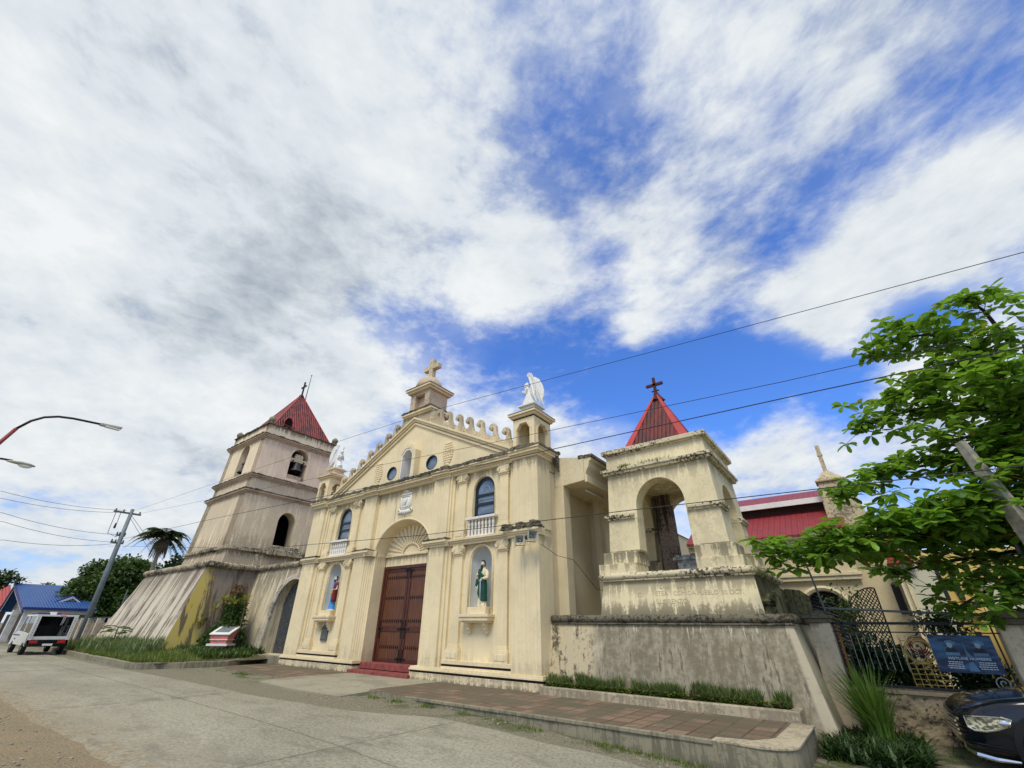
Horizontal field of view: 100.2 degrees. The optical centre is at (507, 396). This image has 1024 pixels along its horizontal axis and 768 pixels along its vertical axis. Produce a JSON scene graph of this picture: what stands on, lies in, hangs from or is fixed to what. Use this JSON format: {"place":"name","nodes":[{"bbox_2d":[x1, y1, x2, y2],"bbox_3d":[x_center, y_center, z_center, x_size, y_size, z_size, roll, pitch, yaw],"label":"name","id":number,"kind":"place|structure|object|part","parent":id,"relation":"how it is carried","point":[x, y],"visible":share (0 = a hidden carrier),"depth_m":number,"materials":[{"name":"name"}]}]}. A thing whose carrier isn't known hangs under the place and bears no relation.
{"place":"outdoors","nodes":[
{"label":"outdoors","id":0,"kind":"place"},
{"bbox_2d":[95,375,337,648],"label":"bell tower","id":1,"kind":"structure","parent":0,"point":[169,603],"depth_m":24.79,"materials":[{"name":"paint"}]},
{"bbox_2d":[237,462,244,473],"bbox_3d":[-16.485,4.555,26.891,0.760,0.891,0.958,8,-29,-14],"label":"bell","id":2,"kind":"object","parent":1,"relation":"in","point":[240,470],"visible":0.29,"depth_m":26.75,"materials":[{"name":"brown metal"}]},
{"bbox_2d":[289,454,306,473],"bbox_3d":[-13.483,4.370,27.469,0.800,1.270,1.200,-19,-34,32],"label":"bell","id":3,"kind":"object","parent":1,"relation":"hanging from","point":[298,461],"visible":0.94,"depth_m":27.40,"materials":[{"name":"brown metal"}]},
{"bbox_2d":[222,663,346,678],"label":"pavement","id":4,"kind":"structure","parent":0,"point":[273,670],"depth_m":15.37,"materials":[{"name":"concrete"}]},
{"bbox_2d":[0,645,643,767],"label":"road","id":5,"kind":"structure","parent":0,"point":[117,717],"depth_m":7.10,"materials":[{"name":"concrete"}]},
{"bbox_2d":[7,612,79,654],"bbox_3d":[-24.904,12.660,22.944,4.430,1.930,1.610,-19,-34,32],"label":"patrol vehicle","id":6,"kind":"object","parent":5,"relation":"on","point":[46,631],"visible":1,"depth_m":22.42,"materials":[{"name":"white metal"}]},
{"bbox_3d":[-24.586,12.224,22.908,2.980,0.750,1.520,-19,-34,32],"label":"side window","id":7,"kind":"part","parent":6,"relation":"part of","materials":[{"name":"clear glass"}]},
{"bbox_2d":[0,623,1023,767],"bbox_3d":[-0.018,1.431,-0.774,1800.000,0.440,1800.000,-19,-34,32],"label":"ground","id":8,"kind":"structure","parent":0,"point":[38,753],"depth_m":7.38,"materials":[{"name":"grey concrete"}]},
{"bbox_2d":[0,585,10,622],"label":"red roof house","id":9,"kind":"structure","parent":8,"relation":"on","point":[4,592],"depth_m":51.12,"materials":[{"name":"red metal"}]},
{"bbox_2d":[0,568,30,589],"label":"tree","id":10,"kind":"object","parent":8,"relation":"on","point":[6,578],"visible":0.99,"depth_m":37.64,"materials":[{"name":"green plant"}]},
{"bbox_2d":[0,458,34,467],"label":"street lamp","id":11,"kind":"object","parent":8,"relation":"on","point":[21,464],"visible":1,"depth_m":16.50,"materials":[{"name":"metal"}]},
{"bbox_2d":[0,584,96,643],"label":"blue roof house","id":12,"kind":"structure","parent":8,"relation":"on","point":[21,602],"depth_m":34.88,"materials":[{"name":"paint"}]},
{"bbox_2d":[41,582,62,585],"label":"distant tree","id":13,"kind":"object","parent":8,"relation":"on","point":[48,583],"visible":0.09,"depth_m":62.85,"materials":[{"name":"green plant"}]},
{"bbox_2d":[0,416,122,444],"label":"street lamp","id":14,"kind":"object","parent":8,"relation":"on","point":[14,430],"visible":1,"depth_m":14.24,"materials":[{"name":"metal"}]},
{"bbox_2d":[69,617,110,638],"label":"stone garden wall","id":15,"kind":"structure","parent":8,"relation":"on","point":[92,626],"depth_m":30.05,"materials":[{"name":"stone"}]},
{"bbox_2d":[55,553,162,622],"bbox_3d":[-36.343,18.641,40.054,7.764,7.448,9.091,-19,-34,32],"label":"broad tree","id":16,"kind":"object","parent":8,"relation":"on","point":[124,574],"visible":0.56,"depth_m":38.39,"materials":[{"name":"green plant"}]},
{"bbox_2d":[37,647,255,669],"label":"verge kerb","id":17,"kind":"structure","parent":8,"relation":"on","point":[119,663],"depth_m":16.72,"materials":[{"name":"concrete"}]},
{"bbox_2d":[130,552,183,594],"bbox_3d":[-28.680,16.741,35.801,3.980,6.913,5.099,-8,-30,16],"label":"broad tree","id":18,"kind":"object","parent":8,"relation":"on","point":[175,562],"visible":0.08,"depth_m":36.75,"materials":[{"name":"green plant"}]},
{"bbox_2d":[125,527,190,570],"bbox_3d":[-28.271,14.678,33.520,4.356,8.366,4.602,-19,-34,32],"label":"palm tree","id":19,"kind":"object","parent":8,"relation":"on","point":[162,544],"visible":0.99,"depth_m":34.69,"materials":[{"name":"green plant"}]},
{"bbox_2d":[52,639,266,663],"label":"verge","id":20,"kind":"structure","parent":8,"relation":"on","point":[256,657],"depth_m":17.81,"materials":[{"name":"green plant"}]},
{"bbox_2d":[75,508,140,639],"bbox_3d":[-30.305,13.144,32.039,0.400,9.403,1.760,-19,-34,32],"label":"utility pole","id":21,"kind":"object","parent":20,"relation":"on","point":[100,587],"visible":0.98,"depth_m":32.27,"materials":[{"name":"paint"}]},
{"bbox_2d":[0,521,106,541],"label":"overhead wire","id":22,"kind":"object","parent":21,"relation":"attached to","point":[48,533],"visible":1,"depth_m":28.19,"materials":[{"name":"metal"}]},
{"bbox_2d":[2,491,111,509],"bbox_3d":[-30.572,6.738,28.560,0.136,1.175,12.041,0,-28,2],"label":"overhead wire","id":23,"kind":"object","parent":21,"relation":"attached to","point":[57,503],"visible":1,"depth_m":29.08,"materials":[{"name":"metal"}]},
{"bbox_2d":[6,540,115,545],"bbox_3d":[-30.065,9.293,27.881,0.034,1.404,11.432,1,-28,0],"label":"overhead wire","id":24,"kind":"object","parent":21,"relation":"attached to","point":[62,545],"visible":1,"depth_m":29.30,"materials":[{"name":"metal"}]},
{"bbox_2d":[4,513,117,534],"bbox_3d":[-30.341,8.218,28.087,0.083,0.525,11.773,0,-28,1],"label":"overhead wire","id":25,"kind":"object","parent":21,"relation":"attached to","point":[59,527],"visible":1,"depth_m":28.86,"materials":[{"name":"metal"}]},
{"bbox_2d":[2,498,125,512],"bbox_3d":[-30.488,7.031,28.523,0.125,1.425,11.984,0,-28,2],"label":"overhead wire","id":26,"kind":"object","parent":21,"relation":"attached to","point":[69,509],"visible":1,"depth_m":29.77,"materials":[{"name":"metal"}]},
{"bbox_2d":[111,346,1023,541],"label":"overhead wire","id":27,"kind":"object","parent":21,"relation":"attached to","point":[671,422],"visible":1,"depth_m":8.45,"materials":[{"name":"metal"}]},
{"bbox_2d":[130,465,1023,548],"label":"overhead wire","id":28,"kind":"object","parent":21,"relation":"attached to","point":[668,505],"visible":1,"depth_m":7.47,"materials":[{"name":"metal"}]},
{"bbox_2d":[132,252,1023,511],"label":"overhead wire","id":29,"kind":"object","parent":21,"relation":"attached to","point":[683,343],"visible":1,"depth_m":8.79,"materials":[{"name":"metal"}]},
{"bbox_2d":[154,326,1023,510],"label":"overhead wire","id":30,"kind":"object","parent":21,"relation":"attached to","point":[688,401],"visible":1,"depth_m":8.53,"materials":[{"name":"metal"}]},
{"bbox_2d":[99,625,132,640],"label":"young broadleaf plant","id":31,"kind":"object","parent":20,"relation":"on","point":[116,630],"visible":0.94,"depth_m":20.97,"materials":[{"name":"green plant"}]},
{"bbox_2d":[67,633,167,654],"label":"strap leaf weeds","id":32,"kind":"object","parent":20,"relation":"on","point":[125,643],"visible":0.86,"depth_m":19.51,"materials":[{"name":"green plant"}]},
{"bbox_2d":[206,603,222,643],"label":"spiky plant","id":33,"kind":"object","parent":20,"relation":"on","point":[215,607],"visible":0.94,"depth_m":20.60,"materials":[{"name":"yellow plant"}]},
{"bbox_2d":[174,644,264,658],"bbox_3d":[-12.806,11.378,19.215,3.885,0.506,3.115,-19,-34,32],"label":"ground creeper","id":34,"kind":"object","parent":20,"relation":"on","point":[244,651],"visible":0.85,"depth_m":18.48,"materials":[{"name":"green plant"}]},
{"bbox_2d":[196,584,249,647],"bbox_3d":[-13.477,10.696,20.509,2.469,3.135,1.704,-19,-34,32],"label":"shrub","id":35,"kind":"object","parent":20,"relation":"on","point":[235,616],"visible":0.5,"depth_m":20.30,"materials":[{"name":"green plant"}]},
{"bbox_2d":[206,626,240,648],"bbox_3d":[-12.871,11.047,19.334,0.880,1.176,0.900,3,-28,-4],"label":"marker stand","id":36,"kind":"object","parent":20,"relation":"on","point":[222,636],"visible":0.82,"depth_m":19.11,"materials":[{"name":"pink paint"}]},
{"bbox_2d":[216,591,236,626],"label":"spiky plant","id":37,"kind":"object","parent":20,"relation":"on","point":[224,597],"visible":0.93,"depth_m":20.60,"materials":[{"name":"yellow plant"}]},
{"bbox_2d":[227,594,241,625],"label":"spiky plant","id":38,"kind":"object","parent":20,"relation":"on","point":[234,597],"visible":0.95,"depth_m":20.27,"materials":[{"name":"yellow plant"}]},
{"bbox_2d":[234,593,252,646],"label":"spiky plant","id":39,"kind":"object","parent":20,"relation":"on","point":[246,597],"visible":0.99,"depth_m":20.13,"materials":[{"name":"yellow plant"}]},
{"bbox_2d":[237,561,302,663],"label":"arched gate wall","id":40,"kind":"structure","parent":8,"relation":"on","point":[271,604],"depth_m":21.00,"materials":[{"name":"concrete"}]},
{"bbox_2d":[0,693,667,767],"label":"loose stones","id":41,"kind":"object","parent":8,"relation":"on","point":[363,696],"visible":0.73,"depth_m":7.44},
{"bbox_2d":[258,673,435,696],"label":"entrance ramp","id":42,"kind":"structure","parent":8,"relation":"on","point":[343,684],"depth_m":12.34,"materials":[{"name":"concrete"}]},
{"bbox_2d":[278,359,689,692],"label":"church","id":43,"kind":"structure","parent":8,"relation":"on","point":[406,608],"depth_m":15.21,"materials":[{"name":"beige paint"}]},
{"bbox_2d":[320,622,327,640],"bbox_3d":[-7.371,9.488,17.274,0.420,0.678,0.063,-19,-34,32],"label":"historic marker","id":44,"kind":"object","parent":43,"relation":"attached to","point":[324,633],"visible":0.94,"depth_m":17.21,"materials":[{"name":"grey metal"}]},
{"bbox_2d":[327,576,338,609],"bbox_3d":[-7.306,8.302,18.066,0.344,1.323,0.354,1,-28,0],"label":"saint statue","id":45,"kind":"object","parent":43,"relation":"on","point":[333,593],"visible":0.97,"depth_m":17.93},
{"bbox_2d":[328,445,344,469],"bbox_3d":[-8.749,3.206,22.246,0.796,1.351,0.613,-19,-34,32],"label":"angel statue","id":46,"kind":"object","parent":43,"relation":"on","point":[337,459],"visible":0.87,"depth_m":22.12,"materials":[{"name":"white stone"}]},
{"bbox_2d":[338,509,351,539],"bbox_3d":[-7.163,5.883,19.560,1.000,1.600,0.440,-19,-34,32],"label":"window","id":47,"kind":"structure","parent":43,"relation":"in","point":[345,525],"depth_m":19.47,"materials":[{"name":"blue glass"}]},
{"bbox_2d":[387,467,396,480],"bbox_3d":[-5.003,3.411,18.725,0.680,0.650,0.130,-19,-34,32],"label":"oval window","id":48,"kind":"structure","parent":43,"relation":"in","point":[391,474],"depth_m":18.77,"materials":[{"name":"blue glass"}]},
{"bbox_2d":[372,563,426,664],"bbox_3d":[-3.771,8.063,15.809,3.000,3.430,0.140,-19,-34,32],"label":"door","id":49,"kind":"structure","parent":43,"relation":"in","point":[397,636],"depth_m":15.94,"materials":[{"name":"brown wood"}]},
{"bbox_2d":[426,455,436,469],"bbox_3d":[-3.030,2.715,17.394,0.680,0.650,0.130,-19,-34,32],"label":"oval window","id":50,"kind":"structure","parent":43,"relation":"in","point":[431,462],"depth_m":17.45,"materials":[{"name":"blue glass"}]},
{"bbox_2d":[475,560,488,606],"bbox_3d":[-0.806,5.955,13.645,0.520,1.380,0.341,-19,-34,32],"label":"saint statue","id":51,"kind":"object","parent":43,"relation":"on","point":[482,576],"visible":0.98,"depth_m":13.55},
{"bbox_2d":[474,477,494,516],"bbox_3d":[-0.638,3.581,15.158,1.000,1.600,0.440,-19,-34,32],"label":"window","id":52,"kind":"structure","parent":43,"relation":"in","point":[485,490],"depth_m":15.04,"materials":[{"name":"blue glass"}]},
{"bbox_2d":[515,535,525,545],"bbox_3d":[0.379,4.294,12.669,0.309,0.263,0.408,-4,-29,8],"label":"floodlight","id":53,"kind":"object","parent":43,"relation":"attached to","point":[519,539],"visible":0.96,"depth_m":12.59,"materials":[{"name":"grey metal"}]},
{"bbox_2d":[524,530,537,541],"bbox_3d":[0.653,4.105,12.479,0.339,0.289,0.452,13,-31,-21],"label":"floodlight","id":54,"kind":"object","parent":43,"relation":"attached to","point":[532,534],"visible":1,"depth_m":12.40,"materials":[{"name":"grey metal"}]},
{"bbox_2d":[522,373,544,405],"bbox_3d":[0.867,-0.186,15.758,0.796,1.351,0.613,-19,-34,32],"label":"angel statue","id":55,"kind":"object","parent":43,"relation":"on","point":[534,391],"visible":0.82,"depth_m":15.65,"materials":[{"name":"white stone"}]},
{"bbox_2d":[541,544,602,590],"bbox_3d":[2.253,5.394,13.209,3.281,1.234,0.193,21,-34,-32],"label":"loose cable","id":56,"kind":"object","parent":43,"relation":"attached to","point":[575,562],"visible":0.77,"depth_m":13.15,"materials":[{"name":"metal"}]},
{"bbox_2d":[539,686,806,723],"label":"planter kerb","id":57,"kind":"structure","parent":8,"relation":"on","point":[795,715],"depth_m":8.75,"materials":[{"name":"concrete"}]},
{"bbox_2d":[550,613,845,740],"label":"terrace wall","id":58,"kind":"structure","parent":8,"relation":"on","point":[765,653],"depth_m":9.57,"materials":[{"name":"grey concrete"}]},
{"bbox_2d":[599,377,782,614],"bbox_3d":[5.354,2.799,13.731,4.118,7.950,3.833,-19,-34,32],"label":"belfry","id":59,"kind":"object","parent":58,"relation":"on","point":[640,571],"visible":1,"depth_m":12.17,"materials":[{"name":"paint"}]},
{"bbox_2d":[615,456,672,467],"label":"ledge grass","id":60,"kind":"structure","parent":59,"relation":"on","point":[623,465],"depth_m":12.95,"materials":[{"name":"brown plant"}]},
{"bbox_2d":[673,554,696,568],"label":"stone block","id":61,"kind":"structure","parent":59,"relation":"on","point":[686,561],"depth_m":12.72,"materials":[{"name":"grey stone"}]},
{"bbox_2d":[762,591,789,613],"bbox_3d":[6.371,4.937,10.046,0.725,0.676,1.341,-19,-34,32],"label":"rubble heap","id":62,"kind":"object","parent":58,"relation":"on","point":[769,602],"visible":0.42,"depth_m":9.71,"materials":[{"name":"grey stone"}]},
{"bbox_2d":[774,588,813,618],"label":"mossy slab","id":63,"kind":"structure","parent":58,"relation":"on","point":[799,603],"depth_m":9.68,"materials":[{"name":"grey concrete"}]},
{"bbox_2d":[686,490,891,681],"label":"red roof church wing","id":64,"kind":"structure","parent":8,"relation":"on","point":[791,515],"depth_m":16.49,"materials":[{"name":"red metal"}]},
{"bbox_2d":[801,611,861,728],"bbox_3d":[6.934,5.829,9.113,0.580,2.260,0.620,-19,-34,32],"label":"gatepost","id":65,"kind":"object","parent":8,"relation":"on","point":[824,639],"visible":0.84,"depth_m":9.09,"materials":[{"name":"paint"}]},
{"bbox_2d":[806,566,825,610],"bbox_3d":[6.945,4.249,9.703,0.148,1.104,0.044,-19,-34,32],"label":"steel pipe","id":66,"kind":"object","parent":65,"relation":"attached to","point":[816,589],"visible":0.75,"depth_m":9.62,"materials":[{"name":"grey metal"}]},
{"bbox_2d":[834,621,852,680],"bbox_3d":[7.251,5.491,9.218,0.040,1.160,0.050,-19,-34,32],"label":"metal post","id":67,"kind":"object","parent":65,"relation":"attached to","point":[842,645],"visible":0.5,"depth_m":9.23,"materials":[{"name":"black metal"}]},
{"bbox_2d":[817,581,878,672],"bbox_3d":[8.267,5.700,10.092,1.166,2.652,0.855,-19,-34,32],"label":"garden bush","id":68,"kind":"object","parent":8,"relation":"on","point":[852,614],"visible":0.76,"depth_m":10.31,"materials":[{"name":"green plant"}]},
{"bbox_2d":[810,655,908,741],"bbox_3d":[6.527,5.611,8.030,1.963,1.403,1.720,-19,-34,32],"label":"lemongrass clump","id":69,"kind":"object","parent":8,"relation":"on","point":[869,704],"visible":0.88,"depth_m":7.76,"materials":[{"name":"green plant"}]},
{"bbox_2d":[837,627,907,687],"bbox_3d":[7.968,5.923,9.361,1.347,1.562,0.949,-19,-34,32],"label":"garden bush","id":70,"kind":"object","parent":8,"relation":"on","point":[880,656],"visible":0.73,"depth_m":9.33,"materials":[{"name":"green plant"}]},
{"bbox_2d":[848,587,896,684],"bbox_3d":[9.117,5.932,10.618,0.652,2.172,0.040,-19,-34,32],"label":"lattice panel","id":71,"kind":"object","parent":8,"relation":"on","point":[878,604],"visible":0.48,"depth_m":10.81,"materials":[{"name":"metal"}]},
{"bbox_2d":[738,277,1023,634],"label":"almond tree","id":72,"kind":"object","parent":8,"relation":"on","point":[946,520],"visible":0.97,"depth_m":8.82,"materials":[{"name":"green plant"}]},
{"bbox_2d":[814,723,956,767],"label":"dark lily turf","id":73,"kind":"structure","parent":8,"relation":"on","point":[904,750],"depth_m":6.86,"materials":[{"name":"green plant"}]},
{"bbox_2d":[850,685,965,746],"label":"stone wall","id":74,"kind":"structure","parent":8,"relation":"on","point":[923,715],"depth_m":8.02,"materials":[{"name":"beige stone"}]},
{"bbox_2d":[825,607,1017,691],"bbox_3d":[8.074,4.981,8.490,2.581,1.462,0.044,-19,-34,32],"label":"iron fence","id":75,"kind":"object","parent":74,"relation":"on","point":[905,646],"visible":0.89,"depth_m":8.51,"materials":[{"name":"grey metal"}]},
{"bbox_2d":[926,635,1006,674],"bbox_3d":[8.582,4.839,8.040,0.890,0.615,0.014,-19,-34,32],"label":"banner","id":76,"kind":"object","parent":75,"relation":"attached to","point":[978,654],"visible":1,"depth_m":8.03,"materials":[{"name":"plastic"}]},
{"bbox_2d":[872,639,950,690],"bbox_3d":[8.485,5.893,9.039,1.285,1.316,0.934,-19,-34,32],"label":"garden bush","id":77,"kind":"object","parent":8,"relation":"on","point":[909,677],"visible":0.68,"depth_m":8.97,"materials":[{"name":"green plant"}]},
{"bbox_2d":[861,549,1023,687],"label":"pale building","id":78,"kind":"structure","parent":8,"relation":"on","point":[903,596],"depth_m":14.13,"materials":[{"name":"paint"}]},
{"bbox_2d":[814,445,890,571],"bbox_3d":[13.346,4.258,16.767,1.748,5.050,1.195,-19,-34,32],"label":"old stone pinnacle","id":79,"kind":"object","parent":78,"relation":"on","point":[847,513],"visible":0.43,"depth_m":16.70,"materials":[{"name":"beige stone"}]},
{"bbox_2d":[891,584,908,613],"bbox_3d":[13.236,6.845,14.457,0.200,0.900,0.080,-19,-34,32],"label":"window","id":80,"kind":"structure","parent":78,"relation":"in","point":[896,590],"depth_m":14.43,"materials":[{"name":"glass"}]},
{"bbox_2d":[907,606,979,635],"bbox_3d":[9.803,5.641,9.316,1.264,2.052,0.881,-19,-34,32],"label":"garden bush","id":81,"kind":"object","parent":8,"relation":"on","point":[941,628],"visible":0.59,"depth_m":9.59,"materials":[{"name":"green plant"}]},
{"bbox_2d":[915,546,1023,685],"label":"yellow building","id":82,"kind":"structure","parent":8,"relation":"on","point":[951,596],"depth_m":13.59,"materials":[{"name":"paint"}]},
{"bbox_2d":[934,570,950,599],"bbox_3d":[14.358,6.155,14.208,0.140,1.100,0.120,-19,-34,32],"label":"window","id":83,"kind":"structure","parent":82,"relation":"in","point":[945,592],"depth_m":14.00,"materials":[{"name":"glass"}]},
{"bbox_2d":[950,576,965,599],"bbox_3d":[14.636,6.057,14.020,0.140,1.100,0.120,-19,-34,32],"label":"window","id":84,"kind":"structure","parent":82,"relation":"in","point":[951,577],"depth_m":13.85,"materials":[{"name":"glass"}]},
{"bbox_2d":[921,657,1020,691],"bbox_3d":[9.339,5.730,8.530,1.859,1.146,0.928,-19,-34,32],"label":"garden bush","id":85,"kind":"object","parent":8,"relation":"on","point":[967,681],"visible":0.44,"depth_m":8.46,"materials":[{"name":"green plant"}]},
{"bbox_2d":[938,686,1023,763],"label":"black car","id":86,"kind":"object","parent":8,"relation":"on","point":[989,720],"visible":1,"depth_m":6.47,"materials":[{"name":"black paint"}]},
{"bbox_2d":[955,441,1023,543],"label":"concrete pole","id":87,"kind":"object","parent":8,"relation":"on","point":[1014,516],"visible":0.9,"depth_m":7.73,"materials":[{"name":"grey concrete"}]},
{"bbox_2d":[979,608,1023,685],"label":"gatepost","id":88,"kind":"object","parent":8,"relation":"on","point":[1011,637],"visible":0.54,"depth_m":7.73,"materials":[{"name":"paint"}]},
{"bbox_2d":[1005,527,1023,565],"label":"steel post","id":89,"kind":"object","parent":88,"relation":"attached to","point":[1017,549],"depth_m":8.14,"materials":[{"name":"grey metal"}]},
{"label":"planter soil","id":90,"kind":"structure","parent":8,"relation":"on","visible":0},
{"bbox_2d":[544,681,790,709],"bbox_3d":[3.172,6.595,9.474,5.458,0.220,0.447,-19,-34,32],"label":"planter cover","id":91,"kind":"object","parent":90,"relation":"on","point":[623,690],"visible":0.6,"depth_m":9.12,"materials":[{"name":"green plant"}]},
{"bbox_2d":[545,671,793,709],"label":"strap leaf plants","id":92,"kind":"object","parent":90,"relation":"on","point":[707,689],"visible":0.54,"depth_m":9.18,"materials":[{"name":"green plant"}]},
{"bbox_2d":[0,0,1023,622],"label":"sky","id":93,"kind":"structure","parent":0,"point":[209,209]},
{"bbox_2d":[369,682,819,767],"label":"pavement","id":94,"kind":"structure","parent":0,"point":[708,726],"depth_m":7.66,"materials":[{"name":"concrete"}]},
{"bbox_2d":[404,696,712,744],"bbox_3d":[0.329,6.119,8.224,6.860,0.056,0.095,-19,-34,32],"label":"pavement edge","id":95,"kind":"object","parent":94,"relation":"on","point":[625,729],"visible":0.89,"depth_m":7.58,"materials":[{"name":"concrete"}]},
{"bbox_2d":[711,723,814,750],"bbox_3d":[4.180,5.429,6.898,1.100,0.032,2.350,-19,-34,32],"label":"pavement corner","id":96,"kind":"object","parent":94,"relation":"attached to","point":[792,736],"visible":1,"depth_m":6.34,"materials":[{"name":"concrete"}]},
{"bbox_2d":[216,669,995,767],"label":"gutter grass","id":97,"kind":"structure","parent":0,"point":[687,764],"depth_m":7.00,"materials":[{"name":"green plant"}]},
{"bbox_2d":[907,635,930,655],"bbox_3d":[8.406,5.108,8.764,0.359,0.364,0.134,-19,-34,32],"label":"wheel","id":98,"kind":"object","parent":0,"point":[919,651],"visible":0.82,"depth_m":8.75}
]}

